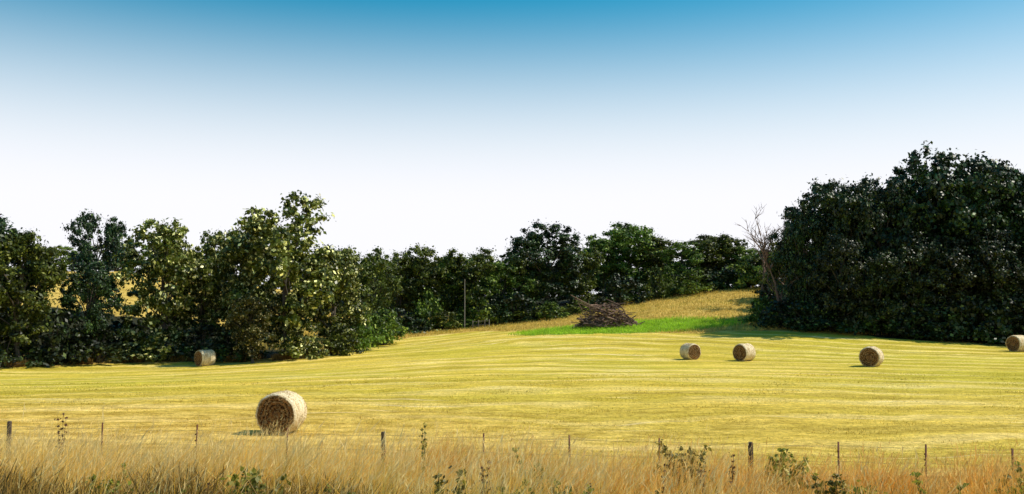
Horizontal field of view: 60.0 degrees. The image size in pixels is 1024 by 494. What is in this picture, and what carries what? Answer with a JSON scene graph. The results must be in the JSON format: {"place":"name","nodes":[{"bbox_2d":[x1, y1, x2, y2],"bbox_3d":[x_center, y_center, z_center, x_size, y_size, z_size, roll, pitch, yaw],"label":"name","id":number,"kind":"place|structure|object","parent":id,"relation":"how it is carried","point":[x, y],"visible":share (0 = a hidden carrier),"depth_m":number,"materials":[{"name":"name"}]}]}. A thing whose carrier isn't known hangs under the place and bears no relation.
{"place":"outdoors","nodes":[
{"label":"outdoors","id":0,"kind":"place"},
{"bbox_2d":[3,344,372,367],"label":"fringe grass","id":1,"kind":"structure","parent":0,"point":[228,359],"depth_m":86.54,"materials":[{"name":"green plant"}]},
{"bbox_2d":[0,455,988,493],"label":"undergrowth grass","id":2,"kind":"structure","parent":0,"point":[6,487],"depth_m":11.54,"materials":[{"name":"plant"}]},
{"bbox_2d":[0,271,1023,489],"bbox_3d":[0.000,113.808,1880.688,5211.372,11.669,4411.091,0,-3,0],"label":"hay field ground","id":3,"kind":"structure","parent":0,"point":[784,353],"depth_m":48.22,"materials":[{"name":"yellow plant"}]},
{"bbox_2d":[0,330,54,368],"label":"bush","id":4,"kind":"object","parent":3,"relation":"on","point":[8,356],"visible":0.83,"depth_m":80.15,"materials":[{"name":"green plant"}]},
{"bbox_2d":[0,213,69,323],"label":"deciduous tree","id":5,"kind":"object","parent":3,"relation":"on","point":[10,229],"visible":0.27,"depth_m":81.80,"materials":[{"name":"green plant"}]},
{"bbox_2d":[0,228,72,362],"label":"deciduous tree","id":6,"kind":"object","parent":3,"relation":"on","point":[17,293],"visible":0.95,"depth_m":80.97,"materials":[{"name":"green plant"}]},
{"bbox_2d":[10,305,102,366],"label":"bush","id":7,"kind":"object","parent":3,"relation":"on","point":[50,351],"visible":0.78,"depth_m":82.32,"materials":[{"name":"green plant"}]},
{"bbox_2d":[51,245,93,271],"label":"deciduous tree","id":8,"kind":"object","parent":3,"relation":"on","point":[65,252],"visible":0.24,"depth_m":182.06,"materials":[{"name":"green plant"}]},
{"bbox_2d":[51,256,131,359],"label":"deciduous tree","id":9,"kind":"object","parent":3,"relation":"on","point":[95,316],"visible":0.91,"depth_m":85.17,"materials":[{"name":"green plant"}]},
{"bbox_2d":[60,209,127,303],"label":"deciduous tree","id":10,"kind":"object","parent":3,"relation":"on","point":[111,238],"visible":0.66,"depth_m":111.86,"materials":[{"name":"green plant"}]},
{"bbox_2d":[61,326,134,363],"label":"bush","id":11,"kind":"object","parent":3,"relation":"on","point":[98,348],"visible":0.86,"depth_m":84.21,"materials":[{"name":"green plant"}]},
{"bbox_2d":[82,313,147,352],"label":"bush","id":12,"kind":"object","parent":3,"relation":"on","point":[115,325],"visible":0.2,"depth_m":90.63,"materials":[{"name":"green plant"}]},
{"bbox_2d":[115,327,195,362],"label":"bush","id":13,"kind":"object","parent":3,"relation":"on","point":[154,353],"visible":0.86,"depth_m":86.37,"materials":[{"name":"green plant"}]},
{"bbox_2d":[107,217,206,351],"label":"deciduous tree","id":14,"kind":"object","parent":3,"relation":"on","point":[175,257],"visible":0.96,"depth_m":89.72,"materials":[{"name":"green plant"}]},
{"bbox_2d":[161,321,233,361],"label":"bush","id":15,"kind":"object","parent":3,"relation":"on","point":[205,328],"visible":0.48,"depth_m":88.65,"materials":[{"name":"green plant"}]},
{"bbox_2d":[168,229,229,344],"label":"deciduous tree","id":16,"kind":"object","parent":3,"relation":"on","point":[209,286],"visible":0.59,"depth_m":93.29,"materials":[{"name":"green plant"}]},
{"bbox_2d":[194,349,215,365],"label":"hay bale","id":17,"kind":"object","parent":3,"relation":"on","point":[206,357],"visible":1,"depth_m":83.04,"materials":[{"name":"plant"}]},
{"bbox_2d":[194,226,262,331],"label":"deciduous tree","id":18,"kind":"object","parent":3,"relation":"on","point":[224,264],"visible":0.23,"depth_m":94.35,"materials":[{"name":"green plant"}]},
{"bbox_2d":[219,472,250,493],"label":"roadside weed","id":19,"kind":"object","parent":3,"relation":"on","point":[236,483],"visible":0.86,"depth_m":10.34,"materials":[{"name":"green plant"}]},
{"bbox_2d":[198,329,272,361],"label":"bush","id":20,"kind":"object","parent":3,"relation":"on","point":[213,344],"visible":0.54,"depth_m":86.41,"materials":[{"name":"green plant"}]},
{"bbox_2d":[216,218,287,350],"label":"deciduous tree","id":21,"kind":"object","parent":3,"relation":"on","point":[227,286],"visible":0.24,"depth_m":91.26,"materials":[{"name":"green plant"}]},
{"bbox_2d":[222,291,285,362],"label":"deciduous tree","id":22,"kind":"object","parent":3,"relation":"on","point":[256,327],"visible":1,"depth_m":84.53,"materials":[{"name":"green plant"}]},
{"bbox_2d":[248,471,290,493],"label":"roadside weed","id":23,"kind":"object","parent":3,"relation":"on","point":[257,479],"visible":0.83,"depth_m":10.07,"materials":[{"name":"green plant"}]},
{"bbox_2d":[254,389,307,434],"bbox_3d":[-8.752,6.243,33.684,1.759,1.625,1.459,0,-3,7],"label":"hay bale","id":24,"kind":"object","parent":3,"relation":"on","point":[288,405],"visible":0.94,"depth_m":33.08,"materials":[{"name":"plant"}]},
{"bbox_2d":[219,190,344,350],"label":"deciduous tree","id":25,"kind":"object","parent":3,"relation":"on","point":[293,255],"visible":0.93,"depth_m":87.65,"materials":[{"name":"green plant"}]},
{"bbox_2d":[267,322,335,359],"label":"bush","id":26,"kind":"object","parent":3,"relation":"on","point":[297,349],"visible":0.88,"depth_m":87.31,"materials":[{"name":"green plant"}]},
{"bbox_2d":[301,246,372,344],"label":"deciduous tree","id":27,"kind":"object","parent":3,"relation":"on","point":[348,278],"visible":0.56,"depth_m":94.07,"materials":[{"name":"green plant"}]},
{"bbox_2d":[323,321,368,355],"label":"bush","id":28,"kind":"object","parent":3,"relation":"on","point":[343,347],"visible":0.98,"depth_m":90.69,"materials":[{"name":"green plant"}]},
{"bbox_2d":[334,245,388,328],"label":"deciduous tree","id":29,"kind":"object","parent":3,"relation":"on","point":[368,277],"visible":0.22,"depth_m":111.13,"materials":[{"name":"green plant"}]},
{"bbox_2d":[339,302,390,350],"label":"bush","id":30,"kind":"object","parent":3,"relation":"on","point":[364,335],"visible":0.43,"depth_m":95.26,"materials":[{"name":"green plant"}]},
{"bbox_2d":[360,254,405,318],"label":"deciduous tree","id":31,"kind":"object","parent":3,"relation":"on","point":[383,300],"visible":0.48,"depth_m":123.56,"materials":[{"name":"green plant"}]},
{"bbox_2d":[366,306,409,346],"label":"bush","id":32,"kind":"object","parent":3,"relation":"on","point":[390,325],"visible":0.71,"depth_m":102.82,"materials":[{"name":"green plant"}]},
{"bbox_2d":[369,249,432,316],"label":"deciduous tree","id":33,"kind":"object","parent":3,"relation":"on","point":[401,296],"visible":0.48,"depth_m":131.61,"materials":[{"name":"green plant"}]},
{"bbox_2d":[396,311,432,331],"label":"bush","id":34,"kind":"object","parent":3,"relation":"on","point":[415,317],"visible":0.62,"depth_m":124.15,"materials":[{"name":"green plant"}]},
{"bbox_2d":[402,288,445,330],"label":"bush","id":35,"kind":"object","parent":3,"relation":"on","point":[423,310],"visible":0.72,"depth_m":127.32,"materials":[{"name":"green plant"}]},
{"bbox_2d":[393,243,465,315],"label":"deciduous tree","id":36,"kind":"object","parent":3,"relation":"on","point":[424,253],"visible":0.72,"depth_m":132.18,"materials":[{"name":"green plant"}]},
{"bbox_2d":[422,310,466,329],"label":"bush","id":37,"kind":"object","parent":3,"relation":"on","point":[446,318],"visible":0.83,"depth_m":126.63,"materials":[{"name":"green plant"}]},
{"bbox_2d":[433,465,470,493],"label":"roadside weed","id":38,"kind":"object","parent":3,"relation":"on","point":[462,487],"visible":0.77,"depth_m":10.18,"materials":[{"name":"green plant"}]},
{"bbox_2d":[427,255,483,316],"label":"deciduous tree","id":39,"kind":"object","parent":3,"relation":"on","point":[447,274],"visible":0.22,"depth_m":134.81,"materials":[{"name":"green plant"}]},
{"bbox_2d":[441,246,508,315],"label":"deciduous tree","id":40,"kind":"object","parent":3,"relation":"on","point":[479,262],"visible":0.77,"depth_m":132.70,"materials":[{"name":"green plant"}]},
{"bbox_2d":[454,285,503,325],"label":"bush","id":41,"kind":"object","parent":3,"relation":"on","point":[477,313],"visible":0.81,"depth_m":129.45,"materials":[{"name":"green plant"}]},
{"bbox_2d":[479,293,514,324],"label":"bush","id":42,"kind":"object","parent":3,"relation":"on","point":[494,302],"visible":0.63,"depth_m":129.62,"materials":[{"name":"green plant"}]},
{"bbox_2d":[478,257,534,322],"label":"deciduous tree","id":43,"kind":"object","parent":3,"relation":"on","point":[509,279],"visible":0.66,"depth_m":132.45,"materials":[{"name":"green plant"}]},
{"bbox_2d":[6,421,1013,482],"bbox_3d":[-5.522,5.361,21.388,39.642,2.041,0.121,-1,-4,10],"label":"wire fence","id":44,"kind":"object","parent":3,"relation":"on","point":[9,428],"visible":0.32,"depth_m":20.49,"materials":[{"name":"metal"}]},
{"bbox_2d":[0,399,1023,493],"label":"tall dry grass","id":45,"kind":"structure","parent":3,"relation":"on","point":[78,463],"depth_m":15.29,"materials":[{"name":"beige plant"}]},
{"bbox_2d":[490,285,542,323],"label":"bush","id":46,"kind":"object","parent":3,"relation":"on","point":[515,305],"visible":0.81,"depth_m":130.41,"materials":[{"name":"green plant"}]},
{"bbox_2d":[497,245,553,308],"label":"deciduous tree","id":47,"kind":"object","parent":3,"relation":"on","point":[522,271],"visible":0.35,"depth_m":135.31,"materials":[{"name":"green plant"}]},
{"bbox_2d":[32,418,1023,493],"bbox_3d":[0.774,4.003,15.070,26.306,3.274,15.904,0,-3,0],"label":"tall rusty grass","id":48,"kind":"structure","parent":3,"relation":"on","point":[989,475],"depth_m":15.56,"materials":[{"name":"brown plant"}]},
{"bbox_2d":[502,219,589,310],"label":"deciduous tree","id":49,"kind":"object","parent":3,"relation":"on","point":[533,242],"visible":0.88,"depth_m":136.51,"materials":[{"name":"green plant"}]},
{"bbox_2d":[536,301,569,318],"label":"bush","id":50,"kind":"object","parent":3,"relation":"on","point":[554,312],"visible":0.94,"depth_m":129.49,"materials":[{"name":"green plant"}]},
{"bbox_2d":[261,286,890,349],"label":"meadow grass","id":51,"kind":"structure","parent":3,"relation":"on","point":[565,319],"depth_m":122.28,"materials":[{"name":"yellow plant"}]},
{"bbox_2d":[551,241,604,304],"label":"deciduous tree","id":52,"kind":"object","parent":3,"relation":"on","point":[589,265],"visible":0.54,"depth_m":140.43,"materials":[{"name":"green plant"}]},
{"bbox_2d":[580,233,631,295],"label":"deciduous tree","id":53,"kind":"object","parent":3,"relation":"on","point":[616,259],"visible":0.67,"depth_m":148.61,"materials":[{"name":"green plant"}]},
{"bbox_2d":[571,295,644,328],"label":"brush pile","id":54,"kind":"object","parent":3,"relation":"on","point":[611,317],"visible":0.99,"depth_m":110.26,"materials":[{"name":"brown wood"}]},
{"bbox_2d":[596,271,649,304],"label":"bush","id":55,"kind":"object","parent":3,"relation":"on","point":[629,284],"visible":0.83,"depth_m":135.89,"materials":[{"name":"green plant"}]},
{"bbox_2d":[508,314,748,335],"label":"lush grass","id":56,"kind":"structure","parent":3,"relation":"on","point":[570,329],"depth_m":108.60,"materials":[{"name":"green plant"}]},
{"bbox_2d":[594,221,668,296],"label":"deciduous tree","id":57,"kind":"object","parent":3,"relation":"on","point":[635,235],"visible":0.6,"depth_m":149.40,"materials":[{"name":"green plant"}]},
{"bbox_2d":[636,265,676,300],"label":"bush","id":58,"kind":"object","parent":3,"relation":"on","point":[659,275],"visible":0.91,"depth_m":138.16,"materials":[{"name":"green plant"}]},
{"bbox_2d":[632,234,692,284],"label":"deciduous tree","id":59,"kind":"object","parent":3,"relation":"on","point":[658,263],"visible":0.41,"depth_m":150.45,"materials":[{"name":"green plant"}]},
{"bbox_2d":[651,240,708,279],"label":"deciduous tree","id":60,"kind":"object","parent":3,"relation":"on","point":[688,255],"visible":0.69,"depth_m":145.16,"materials":[{"name":"green plant"}]},
{"bbox_2d":[653,439,715,492],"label":"roadside weed","id":61,"kind":"object","parent":3,"relation":"on","point":[664,450],"visible":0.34,"depth_m":16.72,"materials":[{"name":"green plant"}]},
{"bbox_2d":[659,268,717,295],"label":"bush","id":62,"kind":"object","parent":3,"relation":"on","point":[685,279],"visible":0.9,"depth_m":136.62,"materials":[{"name":"green plant"}]},
{"bbox_2d":[679,343,700,359],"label":"hay bale","id":63,"kind":"object","parent":3,"relation":"on","point":[690,351],"visible":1,"depth_m":78.07,"materials":[{"name":"plant"}]},
{"bbox_2d":[685,234,740,281],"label":"deciduous tree","id":64,"kind":"object","parent":3,"relation":"on","point":[705,242],"visible":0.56,"depth_m":146.39,"materials":[{"name":"green plant"}]},
{"bbox_2d":[701,265,753,289],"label":"bush","id":65,"kind":"object","parent":3,"relation":"on","point":[725,273],"visible":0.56,"depth_m":138.44,"materials":[{"name":"green plant"}]},
{"bbox_2d":[709,233,752,270],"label":"deciduous tree","id":66,"kind":"object","parent":3,"relation":"on","point":[725,237],"visible":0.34,"depth_m":148.52,"materials":[{"name":"green plant"}]},
{"bbox_2d":[719,254,760,289],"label":"bush","id":67,"kind":"object","parent":3,"relation":"on","point":[740,282],"visible":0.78,"depth_m":136.17,"materials":[{"name":"green plant"}]},
{"bbox_2d":[732,343,755,360],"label":"hay bale","id":68,"kind":"object","parent":3,"relation":"on","point":[744,352],"visible":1,"depth_m":76.12,"materials":[{"name":"plant"}]},
{"bbox_2d":[738,293,785,325],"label":"bush","id":69,"kind":"object","parent":3,"relation":"on","point":[752,317],"visible":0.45,"depth_m":106.00,"materials":[{"name":"green plant"}]},
{"bbox_2d":[745,221,782,296],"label":"dead tree","id":70,"kind":"object","parent":3,"relation":"on","point":[765,247],"visible":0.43,"depth_m":120.18,"materials":[{"name":"brown wood"}]},
{"bbox_2d":[751,273,790,307],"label":"bush","id":71,"kind":"object","parent":3,"relation":"on","point":[766,289],"visible":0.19,"depth_m":117.54,"materials":[{"name":"green plant"}]},
{"bbox_2d":[735,204,812,312],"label":"dead tree","id":72,"kind":"object","parent":3,"relation":"on","point":[769,266],"visible":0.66,"depth_m":106.97,"materials":[{"name":"brown wood"}]},
{"bbox_2d":[750,300,805,329],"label":"bush","id":73,"kind":"object","parent":3,"relation":"on","point":[778,306],"visible":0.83,"depth_m":102.05,"materials":[{"name":"green plant"}]},
{"bbox_2d":[761,229,814,298],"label":"deciduous tree","id":74,"kind":"object","parent":3,"relation":"on","point":[775,269],"visible":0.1,"depth_m":111.83,"materials":[{"name":"green plant"}]},
{"bbox_2d":[768,453,808,492],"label":"roadside weed","id":75,"kind":"object","parent":3,"relation":"on","point":[792,461],"visible":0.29,"depth_m":16.79,"materials":[{"name":"green plant"}]},
{"bbox_2d":[769,202,831,313],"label":"deciduous tree","id":76,"kind":"object","parent":3,"relation":"on","point":[799,258],"visible":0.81,"depth_m":103.33,"materials":[{"name":"green plant"}]},
{"bbox_2d":[781,294,840,331],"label":"bush","id":77,"kind":"object","parent":3,"relation":"on","point":[798,305],"visible":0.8,"depth_m":99.74,"materials":[{"name":"green plant"}]},
{"bbox_2d":[765,174,863,308],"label":"deciduous tree","id":78,"kind":"object","parent":3,"relation":"on","point":[790,213],"visible":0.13,"depth_m":106.46,"materials":[{"name":"green plant"}]},
{"bbox_2d":[806,473,847,493],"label":"roadside weed","id":79,"kind":"object","parent":3,"relation":"on","point":[830,483],"visible":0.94,"depth_m":10.13,"materials":[{"name":"green plant"}]},
{"bbox_2d":[794,310,861,332],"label":"bush","id":80,"kind":"object","parent":3,"relation":"on","point":[825,324],"visible":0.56,"depth_m":98.01,"materials":[{"name":"green plant"}]},
{"bbox_2d":[803,231,873,332],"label":"deciduous tree","id":81,"kind":"object","parent":3,"relation":"on","point":[837,251],"visible":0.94,"depth_m":97.70,"materials":[{"name":"green plant"}]},
{"bbox_2d":[808,290,883,334],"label":"bush","id":82,"kind":"object","parent":3,"relation":"on","point":[848,328],"visible":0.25,"depth_m":97.44,"materials":[{"name":"green plant"}]},
{"bbox_2d":[805,172,902,293],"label":"deciduous tree","id":83,"kind":"object","parent":3,"relation":"on","point":[834,201],"visible":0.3,"depth_m":100.93,"materials":[{"name":"green plant"}]},
{"bbox_2d":[834,289,901,335],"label":"bush","id":84,"kind":"object","parent":3,"relation":"on","point":[870,302],"visible":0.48,"depth_m":96.76,"materials":[{"name":"green plant"}]},
{"bbox_2d":[859,346,884,366],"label":"hay bale","id":85,"kind":"object","parent":3,"relation":"on","point":[871,356],"visible":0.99,"depth_m":67.13,"materials":[{"name":"plant"}]},
{"bbox_2d":[848,248,909,334],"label":"deciduous tree","id":86,"kind":"object","parent":3,"relation":"on","point":[881,263],"visible":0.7,"depth_m":95.67,"materials":[{"name":"green plant"}]},
{"bbox_2d":[846,290,917,334],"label":"bush","id":87,"kind":"object","parent":3,"relation":"on","point":[860,325],"visible":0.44,"depth_m":96.19,"materials":[{"name":"green plant"}]},
{"bbox_2d":[838,175,927,300],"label":"deciduous tree","id":88,"kind":"object","parent":3,"relation":"on","point":[864,223],"visible":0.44,"depth_m":99.50,"materials":[{"name":"green plant"}]},
{"bbox_2d":[863,313,934,337],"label":"bush","id":89,"kind":"object","parent":3,"relation":"on","point":[901,328],"visible":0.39,"depth_m":95.16,"materials":[{"name":"green plant"}]},
{"bbox_2d":[867,162,948,305],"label":"deciduous tree","id":90,"kind":"object","parent":3,"relation":"on","point":[896,170],"visible":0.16,"depth_m":102.25,"materials":[{"name":"green plant"}]},
{"bbox_2d":[872,307,943,339],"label":"bush","id":91,"kind":"object","parent":3,"relation":"on","point":[920,335],"visible":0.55,"depth_m":95.19,"materials":[{"name":"green plant"}]},
{"bbox_2d":[876,229,961,337],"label":"deciduous tree","id":92,"kind":"object","parent":3,"relation":"on","point":[916,292],"visible":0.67,"depth_m":95.86,"materials":[{"name":"green plant"}]},
{"bbox_2d":[891,300,971,340],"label":"bush","id":93,"kind":"object","parent":3,"relation":"on","point":[938,326],"visible":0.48,"depth_m":94.45,"materials":[{"name":"green plant"}]},
{"bbox_2d":[870,140,1007,294],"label":"deciduous tree","id":94,"kind":"object","parent":3,"relation":"on","point":[934,183],"visible":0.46,"depth_m":99.80,"materials":[{"name":"green plant"}]},
{"bbox_2d":[911,306,993,340],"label":"bush","id":95,"kind":"object","parent":3,"relation":"on","point":[965,322],"visible":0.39,"depth_m":94.20,"materials":[{"name":"green plant"}]},
{"bbox_2d":[910,233,995,325],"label":"deciduous tree","id":96,"kind":"object","parent":3,"relation":"on","point":[951,257],"visible":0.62,"depth_m":95.64,"materials":[{"name":"green plant"}]},
{"bbox_2d":[920,291,1001,344],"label":"bush","id":97,"kind":"object","parent":3,"relation":"on","point":[971,301],"visible":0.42,"depth_m":94.04,"materials":[{"name":"green plant"}]},
{"bbox_2d":[919,149,1020,298],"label":"deciduous tree","id":98,"kind":"object","parent":3,"relation":"on","point":[974,192],"visible":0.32,"depth_m":98.48,"materials":[{"name":"green plant"}]},
{"bbox_2d":[946,151,1023,261],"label":"deciduous tree","id":99,"kind":"object","parent":3,"relation":"on","point":[1011,174],"visible":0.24,"depth_m":98.34,"materials":[{"name":"green plant"}]},
{"bbox_2d":[949,222,1023,324],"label":"deciduous tree","id":100,"kind":"object","parent":3,"relation":"on","point":[987,252],"visible":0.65,"depth_m":94.95,"materials":[{"name":"green plant"}]},
{"bbox_2d":[950,311,1023,343],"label":"bush","id":101,"kind":"object","parent":3,"relation":"on","point":[994,340],"visible":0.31,"depth_m":93.36,"materials":[{"name":"green plant"}]},
{"bbox_2d":[963,290,1023,344],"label":"bush","id":102,"kind":"object","parent":3,"relation":"on","point":[993,312],"visible":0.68,"depth_m":93.09,"materials":[{"name":"green plant"}]},
{"bbox_2d":[970,290,1023,344],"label":"bush","id":103,"kind":"object","parent":3,"relation":"on","point":[1016,325],"visible":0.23,"depth_m":93.79,"materials":[{"name":"green plant"}]},
{"bbox_2d":[971,177,1023,292],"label":"deciduous tree","id":104,"kind":"object","parent":3,"relation":"on","point":[1017,200],"visible":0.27,"depth_m":100.09,"materials":[{"name":"green plant"}]},
{"bbox_2d":[974,237,1023,328],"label":"deciduous tree","id":105,"kind":"object","parent":3,"relation":"on","point":[1014,285],"visible":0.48,"depth_m":94.66,"materials":[{"name":"green plant"}]},
{"bbox_2d":[1005,335,1023,351],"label":"hay bale","id":106,"kind":"object","parent":3,"relation":"on","point":[1015,343],"visible":1,"depth_m":85.16,"materials":[{"name":"plant"}]},
{"bbox_2d":[0,0,1023,296],"label":"sky","id":107,"kind":"structure","parent":0,"point":[461,125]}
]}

